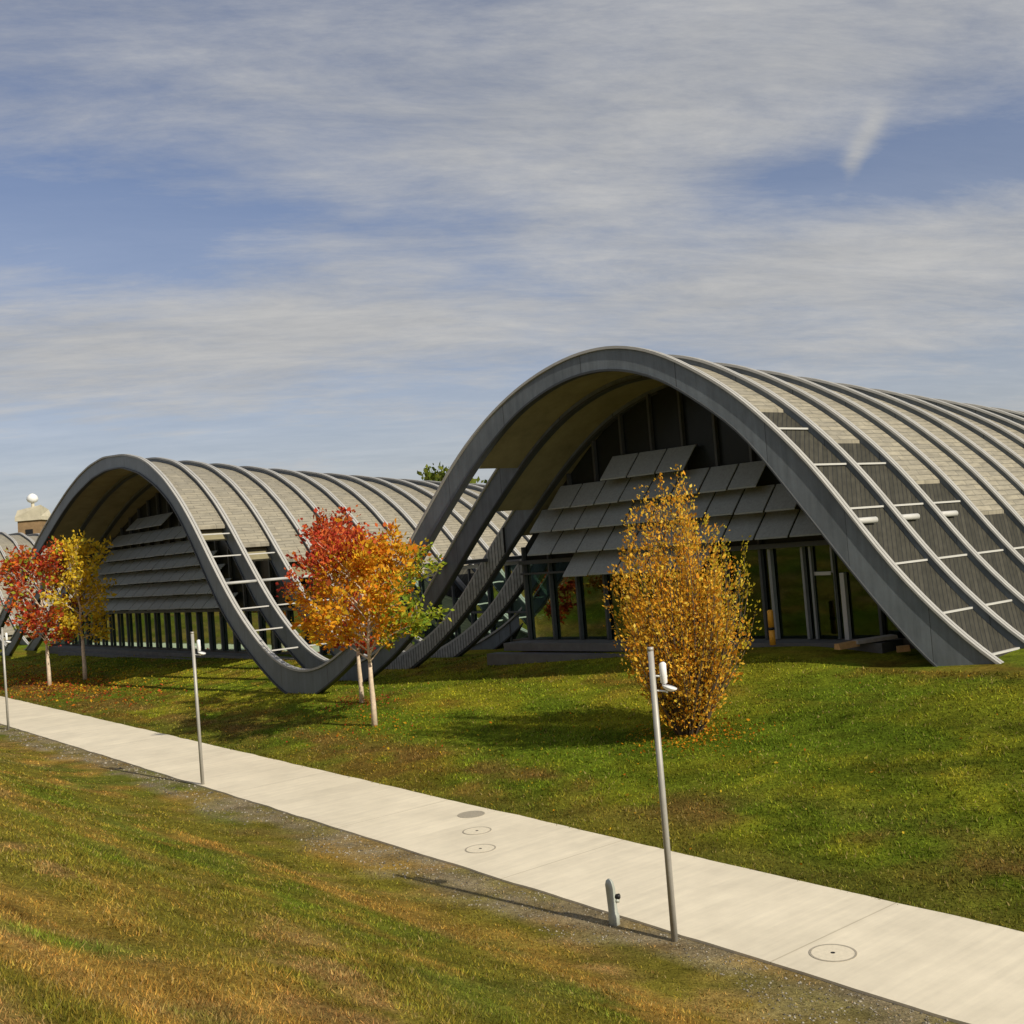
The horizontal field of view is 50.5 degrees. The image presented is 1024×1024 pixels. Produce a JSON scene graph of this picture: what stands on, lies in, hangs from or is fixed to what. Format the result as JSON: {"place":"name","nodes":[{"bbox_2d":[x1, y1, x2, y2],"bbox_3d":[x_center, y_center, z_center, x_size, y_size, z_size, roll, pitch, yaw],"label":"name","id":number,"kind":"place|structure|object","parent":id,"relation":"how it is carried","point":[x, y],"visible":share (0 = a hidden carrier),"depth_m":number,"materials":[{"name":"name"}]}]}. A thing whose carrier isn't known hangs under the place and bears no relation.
{"place":"outdoors","nodes":[
{"label":"outdoors","id":0,"kind":"place"},
{"bbox_2d":[0,636,1023,1023],"bbox_3d":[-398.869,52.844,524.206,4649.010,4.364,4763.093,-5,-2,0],"label":"ground","id":1,"kind":"structure","parent":0,"point":[908,662],"depth_m":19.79,"materials":[{"name":"green plant"}]},
{"bbox_2d":[1,628,10,729],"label":"path lamp","id":2,"kind":"object","parent":1,"relation":"on","point":[5,679],"visible":0.92,"depth_m":42.83,"materials":[{"name":"silver metal"}]},
{"bbox_2d":[15,493,50,534],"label":"old tower","id":3,"kind":"structure","parent":1,"relation":"on","point":[33,519],"depth_m":148.62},
{"bbox_2d":[0,536,88,685],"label":"autumn tree","id":4,"kind":"object","parent":1,"relation":"on","point":[16,562],"visible":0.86,"depth_m":56.97,"materials":[{"name":"red plant"}]},
{"bbox_2d":[35,529,116,679],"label":"autumn tree","id":5,"kind":"object","parent":1,"relation":"on","point":[75,551],"visible":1,"depth_m":57.21,"materials":[{"name":"yellow plant"}]},
{"bbox_2d":[190,632,205,784],"bbox_3d":[-8.086,5.284,28.428,0.370,4.320,0.215,-5,-2,0],"label":"path lamp","id":6,"kind":"object","parent":1,"relation":"on","point":[198,647],"visible":0.96,"depth_m":28.42,"materials":[{"name":"silver metal"}]},
{"bbox_2d":[285,505,380,702],"bbox_3d":[-5.706,3.253,37.264,3.449,6.998,3.393,-5,-2,0],"label":"autumn tree","id":7,"kind":"object","parent":1,"relation":"on","point":[340,521],"visible":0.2,"depth_m":37.12,"materials":[{"name":"red plant"}]},
{"bbox_2d":[276,514,453,725],"bbox_3d":[-4.409,3.356,33.105,6.170,6.727,4.756,-6,-2,34],"label":"autumn tree","id":8,"kind":"object","parent":1,"relation":"on","point":[366,555],"visible":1,"depth_m":32.92,"materials":[{"name":"orange plant"}]},
{"bbox_2d":[417,463,486,483],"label":"green tree","id":9,"kind":"object","parent":1,"relation":"on","point":[436,476],"visible":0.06,"depth_m":106.32,"materials":[{"name":"green plant"}]},
{"bbox_2d":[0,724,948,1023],"bbox_3d":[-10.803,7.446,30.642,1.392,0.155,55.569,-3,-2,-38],"label":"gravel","id":10,"kind":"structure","parent":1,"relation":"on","point":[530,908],"depth_m":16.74,"materials":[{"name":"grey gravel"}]},
{"bbox_2d":[0,655,1006,864],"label":"fallen leaves","id":11,"kind":"object","parent":1,"relation":"on","point":[159,690],"visible":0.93,"depth_m":45.88,"materials":[{"name":"orange plant"}]},
{"bbox_2d":[0,346,1023,693],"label":"museum building","id":12,"kind":"structure","parent":1,"relation":"on","point":[856,512],"depth_m":35.48,"materials":[{"name":"paint"}]},
{"bbox_2d":[814,571,838,637],"bbox_3d":[8.983,2.651,31.059,0.100,1.900,0.660,-3,-2,-38],"label":"door","id":13,"kind":"structure","parent":12,"relation":"in","point":[824,583],"depth_m":31.01,"materials":[{"name":"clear glass"}]},
{"bbox_2d":[852,634,897,643],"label":"stone slab","id":14,"kind":"structure","parent":12,"relation":"on","point":[875,639],"depth_m":29.21,"materials":[{"name":"grey stone"}]},
{"bbox_2d":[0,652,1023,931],"bbox_3d":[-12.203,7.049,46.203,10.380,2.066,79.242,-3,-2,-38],"label":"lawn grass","id":15,"kind":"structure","parent":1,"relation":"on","point":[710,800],"depth_m":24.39,"materials":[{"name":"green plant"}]},
{"bbox_2d":[605,878,620,925],"bbox_3d":[1.474,5.681,15.718,0.209,0.755,0.164,-5,-2,0],"label":"path bollard","id":16,"kind":"object","parent":1,"relation":"on","point":[613,897],"visible":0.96,"depth_m":15.66,"materials":[{"name":"metal"}]},
{"bbox_2d":[647,647,677,941],"bbox_3d":[2.218,4.007,14.923,0.370,4.320,0.215,-5,-2,0],"label":"path lamp","id":17,"kind":"object","parent":1,"relation":"on","point":[664,816],"visible":0.96,"depth_m":14.91,"materials":[{"name":"silver metal"}]},
{"bbox_2d":[602,464,761,735],"bbox_3d":[3.984,2.113,25.662,3.722,6.413,3.883,-5,-2,0],"label":"columnar bush","id":18,"kind":"object","parent":1,"relation":"on","point":[689,705],"visible":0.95,"depth_m":25.14,"materials":[{"name":"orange plant"}]},
{"bbox_2d":[767,610,775,644],"bbox_3d":[7.346,3.269,30.770,0.173,0.990,0.173,-5,-2,0],"label":"marker post","id":19,"kind":"object","parent":1,"relation":"on","point":[771,628],"visible":1,"depth_m":30.70,"materials":[{"name":"orange paint"}]},
{"bbox_2d":[834,641,859,649],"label":"wood beam","id":20,"kind":"structure","parent":1,"relation":"on","point":[844,645],"depth_m":29.15,"materials":[{"name":"brown wood"}]},
{"bbox_2d":[896,645,910,652],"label":"wood beam","id":21,"kind":"structure","parent":1,"relation":"on","point":[903,648],"depth_m":28.50,"materials":[{"name":"brown wood"}]},
{"bbox_2d":[0,696,1023,1023],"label":"path","id":22,"kind":"structure","parent":0,"point":[948,966],"depth_m":17.31,"materials":[{"name":"concrete"}]},
{"bbox_2d":[457,811,484,817],"bbox_3d":[-0.856,6.350,22.804,0.580,0.016,0.580,-5,-2,0],"label":"manhole cover","id":23,"kind":"object","parent":22,"relation":"on","point":[470,814],"visible":1,"depth_m":22.78,"materials":[{"name":"concrete"}]},
{"bbox_2d":[462,827,491,834],"bbox_3d":[-0.691,6.291,21.434,0.580,0.016,0.580,-5,-2,0],"label":"manhole cover","id":24,"kind":"object","parent":22,"relation":"on","point":[475,830],"visible":1,"depth_m":21.42,"materials":[{"name":"concrete"}]},
{"bbox_2d":[465,844,495,852],"bbox_3d":[-0.584,6.239,20.125,0.580,0.016,0.580,-5,-2,0],"label":"manhole cover","id":25,"kind":"object","parent":22,"relation":"on","point":[481,848],"visible":1,"depth_m":20.12,"materials":[{"name":"concrete"}]},
{"bbox_2d":[809,944,856,961],"bbox_3d":[4.114,5.655,13.928,0.600,0.016,0.600,-5,-2,0],"label":"manhole cover","id":26,"kind":"object","parent":22,"relation":"on","point":[833,952],"visible":1,"depth_m":13.92,"materials":[{"name":"concrete"}]},
{"bbox_2d":[0,0,1023,533],"label":"sky","id":27,"kind":"structure","parent":0,"point":[320,236],"materials":[{"name":"blue"}]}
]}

